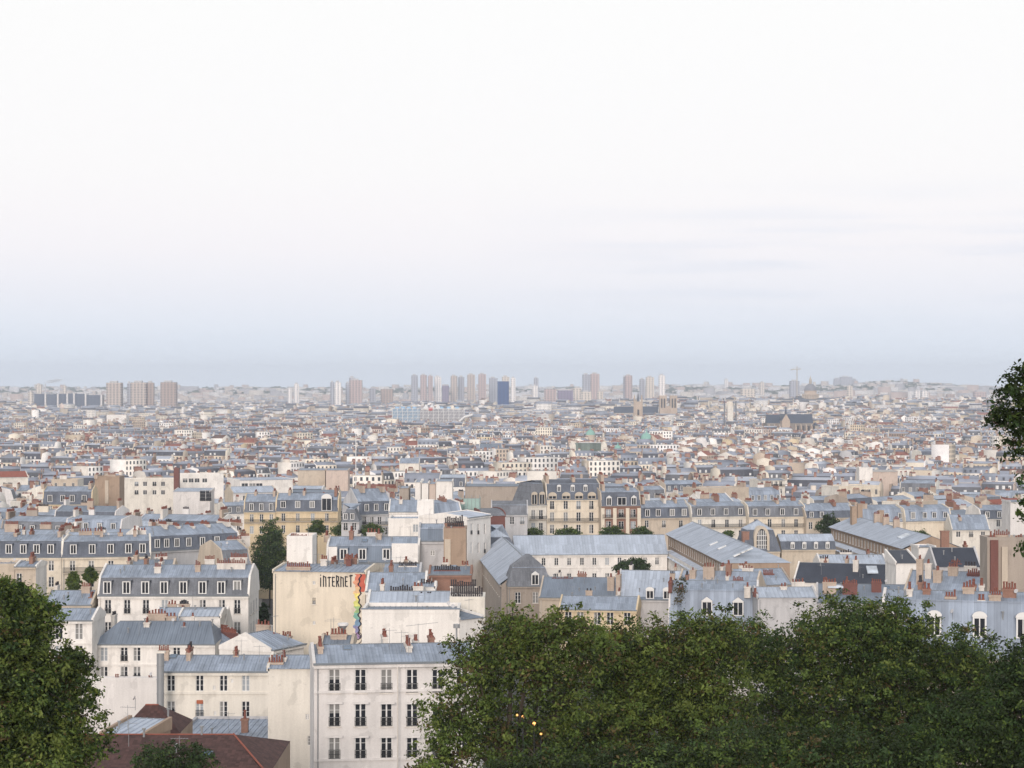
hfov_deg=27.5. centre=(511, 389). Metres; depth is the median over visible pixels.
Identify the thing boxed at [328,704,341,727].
window
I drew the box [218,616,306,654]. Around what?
apartment building
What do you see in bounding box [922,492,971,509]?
apartment building
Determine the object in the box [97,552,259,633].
apartment building
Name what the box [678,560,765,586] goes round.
apartment building
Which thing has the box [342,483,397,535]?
apartment building
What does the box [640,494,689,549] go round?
apartment building
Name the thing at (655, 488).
apartment building
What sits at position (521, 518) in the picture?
window
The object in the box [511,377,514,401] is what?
tower block
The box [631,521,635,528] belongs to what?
window
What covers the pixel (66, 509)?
apartment building
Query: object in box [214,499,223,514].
apartment building
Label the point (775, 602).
apartment building
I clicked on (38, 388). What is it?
tower block
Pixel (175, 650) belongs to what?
window
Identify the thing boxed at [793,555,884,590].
apartment building
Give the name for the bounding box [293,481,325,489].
apartment building
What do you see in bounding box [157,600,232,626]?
white house
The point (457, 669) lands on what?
window
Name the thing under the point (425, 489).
apartment building
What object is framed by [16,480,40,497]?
apartment building
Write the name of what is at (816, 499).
apartment building
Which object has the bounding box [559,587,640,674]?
apartment building
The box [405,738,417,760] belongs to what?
window
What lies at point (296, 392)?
tower block
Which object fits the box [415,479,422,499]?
apartment building
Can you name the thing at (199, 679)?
window
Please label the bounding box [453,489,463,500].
apartment building
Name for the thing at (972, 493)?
apartment building
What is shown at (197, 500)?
modern building
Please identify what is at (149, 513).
apartment building
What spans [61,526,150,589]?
apartment building
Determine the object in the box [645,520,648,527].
window
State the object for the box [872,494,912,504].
apartment building
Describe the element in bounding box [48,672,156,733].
wall
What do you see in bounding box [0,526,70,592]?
apartment building
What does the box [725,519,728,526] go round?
window
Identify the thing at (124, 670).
window
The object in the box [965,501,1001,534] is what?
apartment building
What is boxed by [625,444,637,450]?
apartment building
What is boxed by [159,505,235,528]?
apartment building
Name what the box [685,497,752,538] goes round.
apartment building
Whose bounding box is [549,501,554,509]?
window
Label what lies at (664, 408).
cathedral
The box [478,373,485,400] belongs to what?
tower block
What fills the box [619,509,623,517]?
window
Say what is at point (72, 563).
window
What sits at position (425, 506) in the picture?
modern building
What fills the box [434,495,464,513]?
apartment building
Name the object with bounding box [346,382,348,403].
tower block
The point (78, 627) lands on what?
window
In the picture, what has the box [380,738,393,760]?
window
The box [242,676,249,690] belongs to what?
window
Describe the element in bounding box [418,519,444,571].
apartment building
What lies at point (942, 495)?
apartment building
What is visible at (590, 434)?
domed turret
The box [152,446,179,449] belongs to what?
apartment building
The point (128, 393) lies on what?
tower block
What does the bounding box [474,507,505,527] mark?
apartment building
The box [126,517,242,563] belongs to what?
apartment building
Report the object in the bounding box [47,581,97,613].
apartment building
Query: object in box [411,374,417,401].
tower block
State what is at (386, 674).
window
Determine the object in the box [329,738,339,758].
window
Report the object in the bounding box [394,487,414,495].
apartment building
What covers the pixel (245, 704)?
window
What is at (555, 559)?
window
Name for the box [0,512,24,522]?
apartment building
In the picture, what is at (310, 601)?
apartment building
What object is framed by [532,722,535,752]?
street lamp
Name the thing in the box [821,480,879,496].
apartment building
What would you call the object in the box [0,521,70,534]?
apartment building
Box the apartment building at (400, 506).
[389,496,418,516]
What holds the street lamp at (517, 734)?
on the ground
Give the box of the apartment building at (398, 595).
[367,578,452,602]
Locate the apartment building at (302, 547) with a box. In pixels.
[286,525,316,563]
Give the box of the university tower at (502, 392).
[497,381,508,404]
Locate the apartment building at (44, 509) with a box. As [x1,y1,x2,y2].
[35,504,108,515]
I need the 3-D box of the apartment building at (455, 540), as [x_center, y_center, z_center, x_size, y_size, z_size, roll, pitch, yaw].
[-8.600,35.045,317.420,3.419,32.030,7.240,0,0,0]
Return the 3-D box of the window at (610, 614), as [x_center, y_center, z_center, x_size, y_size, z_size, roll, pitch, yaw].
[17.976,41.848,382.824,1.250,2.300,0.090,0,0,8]
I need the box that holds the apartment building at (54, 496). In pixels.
[41,481,98,508]
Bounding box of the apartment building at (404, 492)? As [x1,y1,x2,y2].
[399,485,410,499]
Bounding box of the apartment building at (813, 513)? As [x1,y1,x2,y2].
[799,499,857,533]
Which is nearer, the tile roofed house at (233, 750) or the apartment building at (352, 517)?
the tile roofed house at (233, 750)
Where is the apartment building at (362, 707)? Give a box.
[309,622,477,767]
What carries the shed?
on the ground
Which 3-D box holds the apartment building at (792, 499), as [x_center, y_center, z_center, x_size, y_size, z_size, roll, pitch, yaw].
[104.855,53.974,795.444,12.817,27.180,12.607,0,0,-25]
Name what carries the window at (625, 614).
in the apartment building at (627, 606)
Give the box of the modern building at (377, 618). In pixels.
[361,594,460,642]
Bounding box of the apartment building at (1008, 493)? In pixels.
[987,487,1023,497]
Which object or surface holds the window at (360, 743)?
in the apartment building at (362, 707)
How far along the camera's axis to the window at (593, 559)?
492.58 m
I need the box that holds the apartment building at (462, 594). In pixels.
[450,579,485,762]
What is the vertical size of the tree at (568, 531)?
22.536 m
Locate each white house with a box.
[49,602,105,675]
[97,609,221,675]
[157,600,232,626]
[178,596,227,627]
[219,624,239,643]
[885,546,916,583]
[910,531,949,558]
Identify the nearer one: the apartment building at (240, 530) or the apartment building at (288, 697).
the apartment building at (288, 697)
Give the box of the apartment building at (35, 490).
[25,482,51,496]
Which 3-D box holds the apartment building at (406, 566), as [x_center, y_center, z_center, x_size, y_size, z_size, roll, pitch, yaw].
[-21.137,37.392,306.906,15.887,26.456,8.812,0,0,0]
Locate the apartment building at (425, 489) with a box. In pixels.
[421,480,429,498]
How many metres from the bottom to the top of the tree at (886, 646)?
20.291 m
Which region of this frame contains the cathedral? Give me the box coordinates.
[614,394,676,414]
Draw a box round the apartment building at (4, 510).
[0,500,42,518]
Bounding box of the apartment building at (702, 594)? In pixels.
[668,571,758,699]
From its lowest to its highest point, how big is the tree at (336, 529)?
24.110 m
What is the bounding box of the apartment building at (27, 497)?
[11,492,42,507]
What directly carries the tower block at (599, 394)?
on the ground
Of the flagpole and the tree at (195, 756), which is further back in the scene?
the flagpole
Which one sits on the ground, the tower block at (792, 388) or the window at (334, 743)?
the tower block at (792, 388)
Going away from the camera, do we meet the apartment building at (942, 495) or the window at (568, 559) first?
the window at (568, 559)
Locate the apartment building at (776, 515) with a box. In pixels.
[741,496,809,535]
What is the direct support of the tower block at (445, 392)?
on the ground
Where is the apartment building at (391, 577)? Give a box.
[365,560,429,602]
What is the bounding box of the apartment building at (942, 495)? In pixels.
[928,489,952,499]
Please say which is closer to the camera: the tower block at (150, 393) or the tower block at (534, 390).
the tower block at (150, 393)
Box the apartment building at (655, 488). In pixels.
[631,480,665,497]
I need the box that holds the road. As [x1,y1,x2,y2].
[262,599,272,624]
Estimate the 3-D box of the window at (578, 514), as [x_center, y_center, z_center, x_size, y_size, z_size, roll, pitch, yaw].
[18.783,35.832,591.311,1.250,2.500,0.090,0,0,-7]
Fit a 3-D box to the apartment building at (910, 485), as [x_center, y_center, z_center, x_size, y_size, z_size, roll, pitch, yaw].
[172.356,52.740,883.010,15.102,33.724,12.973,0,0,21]
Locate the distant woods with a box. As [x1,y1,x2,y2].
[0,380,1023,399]
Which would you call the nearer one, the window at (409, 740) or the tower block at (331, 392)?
the window at (409, 740)
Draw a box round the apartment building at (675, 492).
[669,488,682,496]
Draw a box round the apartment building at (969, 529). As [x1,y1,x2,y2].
[944,514,989,559]
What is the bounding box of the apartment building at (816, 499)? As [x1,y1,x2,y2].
[800,489,849,502]
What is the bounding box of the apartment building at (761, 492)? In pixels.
[736,481,780,500]
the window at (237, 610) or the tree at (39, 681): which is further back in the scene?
the window at (237, 610)
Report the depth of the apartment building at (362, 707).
195.87 m
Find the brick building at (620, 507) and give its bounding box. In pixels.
[597,481,643,534]
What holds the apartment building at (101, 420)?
on the ground
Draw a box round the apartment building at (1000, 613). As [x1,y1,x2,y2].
[882,575,1023,767]
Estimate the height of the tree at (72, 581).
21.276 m
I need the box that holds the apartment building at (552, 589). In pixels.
[539,570,615,654]
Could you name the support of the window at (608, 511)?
in the brick building at (620, 507)
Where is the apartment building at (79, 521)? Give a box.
[70,518,130,532]
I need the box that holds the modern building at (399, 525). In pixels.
[388,515,418,535]
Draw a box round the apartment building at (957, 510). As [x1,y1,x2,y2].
[950,505,965,513]
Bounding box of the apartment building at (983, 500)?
[975,493,1023,504]
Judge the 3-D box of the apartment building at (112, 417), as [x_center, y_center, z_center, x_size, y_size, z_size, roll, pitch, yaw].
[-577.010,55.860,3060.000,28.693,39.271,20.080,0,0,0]
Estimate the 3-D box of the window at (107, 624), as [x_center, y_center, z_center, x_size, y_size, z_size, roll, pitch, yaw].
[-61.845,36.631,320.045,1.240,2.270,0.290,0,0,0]
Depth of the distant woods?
10050.84 m
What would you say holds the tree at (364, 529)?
on the ground
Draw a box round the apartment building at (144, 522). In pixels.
[124,512,202,525]
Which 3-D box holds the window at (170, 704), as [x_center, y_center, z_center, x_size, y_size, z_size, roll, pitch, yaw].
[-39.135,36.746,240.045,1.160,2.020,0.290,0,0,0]
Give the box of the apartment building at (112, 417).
[107,415,128,422]
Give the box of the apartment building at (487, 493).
[465,483,518,507]
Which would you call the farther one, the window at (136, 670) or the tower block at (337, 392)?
the tower block at (337, 392)
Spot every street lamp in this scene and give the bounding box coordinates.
[516,714,517,760]
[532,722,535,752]
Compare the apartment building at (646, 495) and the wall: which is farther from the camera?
the apartment building at (646, 495)
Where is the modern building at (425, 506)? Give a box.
[418,499,433,517]
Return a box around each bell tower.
[633,395,642,415]
[724,401,736,425]
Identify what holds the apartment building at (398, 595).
on the ground
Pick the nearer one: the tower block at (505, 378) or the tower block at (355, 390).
the tower block at (355, 390)
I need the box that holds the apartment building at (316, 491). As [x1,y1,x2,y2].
[293,486,340,493]
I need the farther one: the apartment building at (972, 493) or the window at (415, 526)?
the apartment building at (972, 493)
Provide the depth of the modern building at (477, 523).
474.68 m
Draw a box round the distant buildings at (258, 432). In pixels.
[0,378,1023,527]
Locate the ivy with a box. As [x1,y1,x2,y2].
[669,575,687,606]
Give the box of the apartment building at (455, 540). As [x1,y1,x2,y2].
[444,515,466,565]
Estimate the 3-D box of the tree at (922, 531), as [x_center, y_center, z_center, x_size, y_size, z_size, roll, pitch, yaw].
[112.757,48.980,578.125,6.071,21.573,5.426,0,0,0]
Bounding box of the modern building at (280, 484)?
[227,476,292,492]
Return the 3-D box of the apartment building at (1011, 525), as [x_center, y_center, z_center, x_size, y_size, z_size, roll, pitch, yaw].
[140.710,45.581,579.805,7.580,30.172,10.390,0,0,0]
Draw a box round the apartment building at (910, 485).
[900,475,939,492]
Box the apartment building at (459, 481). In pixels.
[439,469,466,490]
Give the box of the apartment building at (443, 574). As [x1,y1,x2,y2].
[428,557,472,590]
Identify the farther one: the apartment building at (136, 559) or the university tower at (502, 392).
the university tower at (502, 392)
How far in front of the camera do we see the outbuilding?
223.30 m
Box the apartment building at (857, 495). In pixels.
[824,487,872,504]
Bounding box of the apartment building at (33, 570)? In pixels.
[14,550,47,640]
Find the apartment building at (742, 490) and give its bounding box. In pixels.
[683,480,748,500]
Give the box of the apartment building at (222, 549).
[197,532,251,563]
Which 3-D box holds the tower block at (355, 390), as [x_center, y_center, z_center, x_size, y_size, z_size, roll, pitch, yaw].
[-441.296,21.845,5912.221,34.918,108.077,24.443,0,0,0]
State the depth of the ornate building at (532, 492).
589.56 m
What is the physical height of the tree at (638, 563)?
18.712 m
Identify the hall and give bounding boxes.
[0,470,28,488]
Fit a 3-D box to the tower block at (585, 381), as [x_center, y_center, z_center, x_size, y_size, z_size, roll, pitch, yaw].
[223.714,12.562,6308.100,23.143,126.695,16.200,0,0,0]
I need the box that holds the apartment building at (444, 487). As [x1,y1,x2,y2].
[436,479,453,499]
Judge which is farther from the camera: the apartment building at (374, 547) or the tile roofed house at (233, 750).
the apartment building at (374, 547)
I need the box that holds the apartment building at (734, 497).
[681,492,741,501]
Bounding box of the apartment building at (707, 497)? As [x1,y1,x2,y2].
[666,492,718,501]
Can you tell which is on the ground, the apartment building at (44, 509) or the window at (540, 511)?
the apartment building at (44, 509)
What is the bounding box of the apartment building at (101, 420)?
[96,418,104,422]
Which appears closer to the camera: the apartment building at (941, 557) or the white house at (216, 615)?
the white house at (216, 615)
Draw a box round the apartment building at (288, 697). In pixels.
[267,646,309,767]
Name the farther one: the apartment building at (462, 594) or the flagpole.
the flagpole
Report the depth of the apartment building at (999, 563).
282.00 m
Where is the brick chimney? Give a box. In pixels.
[174,468,179,489]
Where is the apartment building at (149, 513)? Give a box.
[141,507,214,519]
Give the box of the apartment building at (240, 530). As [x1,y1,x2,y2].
[237,527,248,547]
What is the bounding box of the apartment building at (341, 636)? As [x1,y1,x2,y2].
[321,617,356,643]
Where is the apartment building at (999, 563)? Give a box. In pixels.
[980,529,1023,591]
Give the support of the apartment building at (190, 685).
on the ground
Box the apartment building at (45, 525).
[0,521,73,529]
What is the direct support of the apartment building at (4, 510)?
on the ground
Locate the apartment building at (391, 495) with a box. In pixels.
[341,491,398,504]
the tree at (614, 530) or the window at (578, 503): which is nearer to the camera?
the tree at (614, 530)
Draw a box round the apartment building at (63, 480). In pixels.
[51,474,83,485]
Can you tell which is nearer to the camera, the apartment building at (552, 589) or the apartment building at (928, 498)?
the apartment building at (552, 589)
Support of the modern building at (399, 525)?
on the ground
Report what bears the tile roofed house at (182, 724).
on the ground
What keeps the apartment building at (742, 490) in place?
on the ground
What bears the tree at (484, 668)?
on the ground
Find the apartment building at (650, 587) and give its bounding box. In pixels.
[615,561,680,636]
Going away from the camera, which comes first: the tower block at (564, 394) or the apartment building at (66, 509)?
the apartment building at (66, 509)
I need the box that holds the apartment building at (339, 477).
[326,468,349,490]
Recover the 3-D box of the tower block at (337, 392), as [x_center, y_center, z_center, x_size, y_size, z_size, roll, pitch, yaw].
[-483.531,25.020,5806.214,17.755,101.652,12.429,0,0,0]
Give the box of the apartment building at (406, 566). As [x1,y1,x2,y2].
[314,554,422,571]
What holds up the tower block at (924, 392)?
on the ground
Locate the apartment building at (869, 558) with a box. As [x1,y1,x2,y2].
[813,549,884,563]
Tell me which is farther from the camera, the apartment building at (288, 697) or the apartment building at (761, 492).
the apartment building at (761, 492)
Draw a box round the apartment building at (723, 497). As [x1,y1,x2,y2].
[687,489,733,501]
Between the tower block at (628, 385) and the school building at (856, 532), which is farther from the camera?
the tower block at (628, 385)
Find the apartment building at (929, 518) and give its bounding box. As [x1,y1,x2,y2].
[896,499,955,538]
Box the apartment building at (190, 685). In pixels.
[156,641,275,718]
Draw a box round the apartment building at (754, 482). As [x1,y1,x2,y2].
[749,474,786,495]
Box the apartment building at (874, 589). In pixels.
[816,576,904,699]
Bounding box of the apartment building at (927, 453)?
[912,449,959,459]
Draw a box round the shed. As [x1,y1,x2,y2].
[99,705,171,733]
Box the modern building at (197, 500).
[173,487,214,514]
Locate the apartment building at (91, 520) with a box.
[66,506,142,528]
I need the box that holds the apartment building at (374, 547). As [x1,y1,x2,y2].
[323,526,419,562]
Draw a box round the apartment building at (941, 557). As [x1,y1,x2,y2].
[924,541,979,571]
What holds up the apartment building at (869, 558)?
on the ground
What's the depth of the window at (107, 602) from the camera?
320.14 m
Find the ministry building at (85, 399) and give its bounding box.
[34,393,103,406]
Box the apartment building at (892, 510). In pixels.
[848,500,909,527]
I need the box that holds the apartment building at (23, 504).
[19,498,37,507]
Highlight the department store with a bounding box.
[570,442,606,450]
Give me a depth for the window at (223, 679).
240.18 m
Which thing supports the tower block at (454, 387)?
on the ground
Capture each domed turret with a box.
[585,425,595,440]
[641,428,652,439]
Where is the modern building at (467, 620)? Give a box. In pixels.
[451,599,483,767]
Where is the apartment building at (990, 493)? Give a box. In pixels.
[952,487,1000,503]
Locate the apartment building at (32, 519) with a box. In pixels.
[1,507,82,528]
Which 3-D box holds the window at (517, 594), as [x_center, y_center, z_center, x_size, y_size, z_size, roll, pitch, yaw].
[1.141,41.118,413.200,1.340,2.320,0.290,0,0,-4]
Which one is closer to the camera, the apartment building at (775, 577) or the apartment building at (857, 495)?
the apartment building at (775, 577)
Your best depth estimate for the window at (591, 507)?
591.71 m
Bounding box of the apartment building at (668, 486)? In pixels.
[656,477,702,496]
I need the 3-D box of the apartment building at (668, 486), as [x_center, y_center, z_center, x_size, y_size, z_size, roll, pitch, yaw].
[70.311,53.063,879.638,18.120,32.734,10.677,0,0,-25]
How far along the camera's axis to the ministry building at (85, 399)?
5200.00 m
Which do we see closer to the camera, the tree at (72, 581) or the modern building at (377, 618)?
the modern building at (377, 618)
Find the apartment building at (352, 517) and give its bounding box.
[341,503,361,535]
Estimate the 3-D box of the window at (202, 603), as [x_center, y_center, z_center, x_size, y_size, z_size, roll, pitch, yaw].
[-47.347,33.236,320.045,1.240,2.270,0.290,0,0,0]
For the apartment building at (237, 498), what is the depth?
753.54 m
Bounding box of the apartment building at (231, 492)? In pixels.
[224,482,277,501]
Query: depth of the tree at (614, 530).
570.79 m
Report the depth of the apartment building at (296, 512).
600.00 m
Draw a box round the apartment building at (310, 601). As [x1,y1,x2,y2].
[272,553,384,653]
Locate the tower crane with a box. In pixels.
[791,367,797,397]
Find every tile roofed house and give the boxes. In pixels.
[75,721,289,767]
[133,696,192,733]
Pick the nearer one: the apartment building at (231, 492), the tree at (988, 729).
the tree at (988, 729)
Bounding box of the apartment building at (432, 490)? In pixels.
[429,481,435,499]
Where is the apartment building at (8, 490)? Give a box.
[0,482,16,506]
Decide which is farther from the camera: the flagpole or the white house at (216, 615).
the flagpole
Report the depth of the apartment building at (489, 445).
1705.44 m
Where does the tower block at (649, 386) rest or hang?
on the ground
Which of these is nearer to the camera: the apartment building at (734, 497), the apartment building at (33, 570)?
the apartment building at (33, 570)
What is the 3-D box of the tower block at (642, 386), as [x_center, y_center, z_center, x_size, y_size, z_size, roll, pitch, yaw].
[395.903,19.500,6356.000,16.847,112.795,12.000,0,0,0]
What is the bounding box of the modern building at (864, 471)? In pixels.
[856,463,872,480]
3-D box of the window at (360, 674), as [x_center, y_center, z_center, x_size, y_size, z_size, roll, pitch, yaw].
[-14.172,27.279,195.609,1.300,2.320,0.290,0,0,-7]
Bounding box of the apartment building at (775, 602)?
[751,578,817,704]
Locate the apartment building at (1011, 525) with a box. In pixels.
[1001,499,1023,534]
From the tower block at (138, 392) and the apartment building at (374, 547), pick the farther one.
the tower block at (138, 392)
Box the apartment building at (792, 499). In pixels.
[781,496,800,500]
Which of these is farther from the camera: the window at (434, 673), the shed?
the window at (434, 673)
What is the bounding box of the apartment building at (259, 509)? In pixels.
[244,488,276,598]
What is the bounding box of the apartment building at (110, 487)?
[94,472,124,505]
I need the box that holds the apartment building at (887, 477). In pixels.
[873,469,897,495]
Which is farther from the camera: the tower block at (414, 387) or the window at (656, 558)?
the tower block at (414, 387)
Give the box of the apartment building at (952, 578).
[904,555,979,590]
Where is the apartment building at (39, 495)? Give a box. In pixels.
[33,492,42,497]
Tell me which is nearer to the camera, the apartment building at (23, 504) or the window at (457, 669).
the window at (457, 669)
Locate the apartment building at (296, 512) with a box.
[276,486,341,562]
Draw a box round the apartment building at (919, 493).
[894,487,934,499]
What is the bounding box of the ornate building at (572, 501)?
[541,472,603,534]
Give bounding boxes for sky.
[0,0,1023,387]
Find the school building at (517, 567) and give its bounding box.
[480,521,790,647]
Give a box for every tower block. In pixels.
[28,390,32,404]
[36,383,41,393]
[106,381,122,405]
[127,381,130,404]
[131,381,147,405]
[147,381,153,405]
[160,380,177,406]
[288,387,291,402]
[294,383,298,402]
[330,381,333,404]
[335,381,340,404]
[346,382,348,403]
[349,379,361,403]
[369,387,375,402]
[381,388,392,403]
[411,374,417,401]
[420,374,426,400]
[428,375,432,400]
[434,375,440,401]
[442,384,448,401]
[451,374,457,401]
[458,375,463,399]
[467,373,474,399]
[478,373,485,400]
[489,377,497,401]
[502,375,508,380]
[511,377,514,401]
[532,384,537,396]
[534,377,537,385]
[544,388,555,401]
[557,389,572,400]
[573,387,580,400]
[581,390,590,400]
[582,373,589,391]
[590,372,598,399]
[597,390,602,398]
[623,375,624,397]
[625,374,631,398]
[639,378,644,398]
[646,376,653,397]
[658,374,664,397]
[724,378,727,387]
[741,387,754,396]
[760,381,764,394]
[789,380,799,397]
[833,378,840,385]
[840,376,851,385]
[847,385,851,397]
[914,389,919,398]
[921,389,927,397]
[946,393,954,397]
[973,390,985,397]
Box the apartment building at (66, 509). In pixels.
[54,497,129,516]
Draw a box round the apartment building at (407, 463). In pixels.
[399,458,419,470]
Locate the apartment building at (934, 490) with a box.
[928,484,961,494]
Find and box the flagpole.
[355,433,356,484]
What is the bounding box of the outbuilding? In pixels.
[193,710,267,737]
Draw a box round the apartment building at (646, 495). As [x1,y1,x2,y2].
[643,491,703,499]
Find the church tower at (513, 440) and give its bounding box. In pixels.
[509,436,517,443]
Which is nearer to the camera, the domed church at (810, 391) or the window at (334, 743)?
the window at (334, 743)
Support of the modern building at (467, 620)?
on the ground
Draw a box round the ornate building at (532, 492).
[512,480,546,534]
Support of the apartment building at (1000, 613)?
on the ground
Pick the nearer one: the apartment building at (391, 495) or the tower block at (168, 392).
the apartment building at (391, 495)
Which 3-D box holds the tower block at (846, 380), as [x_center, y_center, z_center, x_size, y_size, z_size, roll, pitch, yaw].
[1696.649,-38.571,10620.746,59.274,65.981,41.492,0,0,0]
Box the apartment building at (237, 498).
[234,495,243,501]
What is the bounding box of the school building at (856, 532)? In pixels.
[737,504,959,580]
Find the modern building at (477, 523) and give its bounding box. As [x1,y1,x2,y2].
[418,510,491,591]
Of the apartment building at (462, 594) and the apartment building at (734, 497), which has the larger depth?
the apartment building at (734, 497)
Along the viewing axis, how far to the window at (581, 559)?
492.34 m
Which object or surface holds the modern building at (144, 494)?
on the ground
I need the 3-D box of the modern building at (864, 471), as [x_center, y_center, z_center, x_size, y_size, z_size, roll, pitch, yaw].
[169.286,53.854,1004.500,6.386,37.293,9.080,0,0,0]
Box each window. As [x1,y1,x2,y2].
[16,573,21,582]
[49,561,53,570]
[49,577,53,586]
[55,624,62,638]
[70,561,74,570]
[75,624,82,638]
[101,648,107,660]
[101,667,107,675]
[105,600,111,614]
[105,622,110,631]
[120,648,128,661]
[120,667,127,675]
[123,600,130,614]
[133,648,140,660]
[133,667,140,675]
[142,600,148,614]
[162,600,167,606]
[167,676,174,690]
[167,701,174,711]
[173,648,179,654]
[196,676,203,690]
[196,701,203,715]
[199,600,205,606]
[200,490,211,500]
[219,600,224,606]
[220,676,227,690]
[220,701,227,715]
[233,600,240,614]
[234,622,240,633]
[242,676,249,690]
[242,701,249,715]
[250,526,253,533]
[296,525,299,532]
[328,669,341,693]
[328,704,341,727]
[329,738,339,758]
[343,523,347,530]
[354,669,367,693]
[354,704,367,727]
[355,738,365,757]
[380,669,393,693]
[380,704,393,727]
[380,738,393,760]
[405,669,418,693]
[405,704,418,727]
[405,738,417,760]
[413,524,417,531]
[430,550,434,555]
[432,669,443,693]
[456,669,467,693]
[515,592,520,603]
[520,517,524,524]
[531,510,534,518]
[532,592,538,603]
[539,510,542,518]
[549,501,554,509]
[550,512,553,520]
[550,525,553,532]
[554,558,558,565]
[564,501,567,508]
[564,512,567,520]
[565,612,571,619]
[567,558,571,565]
[576,501,580,509]
[576,512,580,520]
[579,558,584,565]
[589,501,593,509]
[589,512,592,520]
[589,525,592,532]
[592,558,596,565]
[594,612,600,624]
[605,558,609,565]
[606,509,610,516]
[607,613,613,624]
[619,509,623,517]
[619,521,623,529]
[624,613,630,624]
[631,509,635,516]
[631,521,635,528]
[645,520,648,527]
[655,557,658,564]
[662,520,665,527]
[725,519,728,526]
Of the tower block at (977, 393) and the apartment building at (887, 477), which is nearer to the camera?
the apartment building at (887, 477)
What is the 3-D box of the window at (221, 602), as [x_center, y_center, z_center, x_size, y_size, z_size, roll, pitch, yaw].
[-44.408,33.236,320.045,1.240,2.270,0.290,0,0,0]
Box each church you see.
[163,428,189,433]
[763,406,818,430]
[794,375,831,399]
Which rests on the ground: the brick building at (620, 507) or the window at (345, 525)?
the brick building at (620, 507)
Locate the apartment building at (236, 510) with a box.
[216,497,243,529]
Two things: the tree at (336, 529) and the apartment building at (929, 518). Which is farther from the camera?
the apartment building at (929, 518)
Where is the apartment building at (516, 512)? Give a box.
[491,500,527,540]
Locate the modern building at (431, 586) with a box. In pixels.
[417,579,437,590]
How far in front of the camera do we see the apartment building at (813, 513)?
596.88 m
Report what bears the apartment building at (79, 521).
on the ground
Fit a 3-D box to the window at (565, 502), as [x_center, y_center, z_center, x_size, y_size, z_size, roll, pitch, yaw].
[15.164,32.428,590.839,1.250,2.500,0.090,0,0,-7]
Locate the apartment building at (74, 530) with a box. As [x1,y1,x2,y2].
[65,525,125,534]
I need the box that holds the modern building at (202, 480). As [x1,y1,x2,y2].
[180,473,223,498]
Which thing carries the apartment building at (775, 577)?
on the ground
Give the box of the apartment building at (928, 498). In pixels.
[882,493,937,504]
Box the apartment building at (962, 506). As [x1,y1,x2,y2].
[956,502,997,508]
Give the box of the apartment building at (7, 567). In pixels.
[0,558,25,582]
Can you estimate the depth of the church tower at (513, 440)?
1747.50 m
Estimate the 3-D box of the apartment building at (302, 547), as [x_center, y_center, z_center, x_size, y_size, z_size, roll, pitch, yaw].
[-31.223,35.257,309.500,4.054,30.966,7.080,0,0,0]
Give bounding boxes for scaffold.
[459,495,479,510]
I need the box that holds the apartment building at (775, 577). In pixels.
[732,561,791,586]
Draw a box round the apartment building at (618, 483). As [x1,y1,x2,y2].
[604,477,633,487]
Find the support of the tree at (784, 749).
on the ground
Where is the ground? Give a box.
[28,647,875,767]
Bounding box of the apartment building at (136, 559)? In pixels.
[132,550,177,563]
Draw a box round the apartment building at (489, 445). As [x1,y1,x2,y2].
[479,444,501,447]
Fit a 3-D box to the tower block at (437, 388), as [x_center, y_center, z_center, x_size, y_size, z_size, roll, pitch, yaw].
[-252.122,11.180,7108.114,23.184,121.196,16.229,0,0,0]
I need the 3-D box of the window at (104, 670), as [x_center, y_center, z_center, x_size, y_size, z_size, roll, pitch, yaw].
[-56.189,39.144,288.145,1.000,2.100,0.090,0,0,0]
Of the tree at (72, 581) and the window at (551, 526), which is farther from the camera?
the window at (551, 526)
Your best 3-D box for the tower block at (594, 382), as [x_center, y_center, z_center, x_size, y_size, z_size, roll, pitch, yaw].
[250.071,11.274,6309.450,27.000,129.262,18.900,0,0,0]
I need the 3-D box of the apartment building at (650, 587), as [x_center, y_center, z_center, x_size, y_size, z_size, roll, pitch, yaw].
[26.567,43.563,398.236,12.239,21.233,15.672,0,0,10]
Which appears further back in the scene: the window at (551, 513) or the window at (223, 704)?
the window at (551, 513)
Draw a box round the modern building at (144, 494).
[124,478,173,514]
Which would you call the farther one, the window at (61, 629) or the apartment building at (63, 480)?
the apartment building at (63, 480)
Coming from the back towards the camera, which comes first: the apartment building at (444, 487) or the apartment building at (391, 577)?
the apartment building at (444, 487)
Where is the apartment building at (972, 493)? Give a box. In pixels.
[958,489,983,494]
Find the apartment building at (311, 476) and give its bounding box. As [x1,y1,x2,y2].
[298,468,326,487]
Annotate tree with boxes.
[0,572,120,767]
[65,571,82,589]
[81,566,98,589]
[130,739,225,767]
[250,517,286,608]
[259,602,270,623]
[306,519,325,536]
[325,520,341,535]
[361,522,385,535]
[404,600,634,767]
[484,715,931,767]
[527,527,543,534]
[539,602,777,766]
[552,525,582,534]
[598,525,628,534]
[611,557,652,572]
[629,525,653,534]
[714,583,1005,765]
[722,530,734,536]
[814,511,840,533]
[876,633,1023,767]
[912,528,930,534]
[980,358,1023,556]

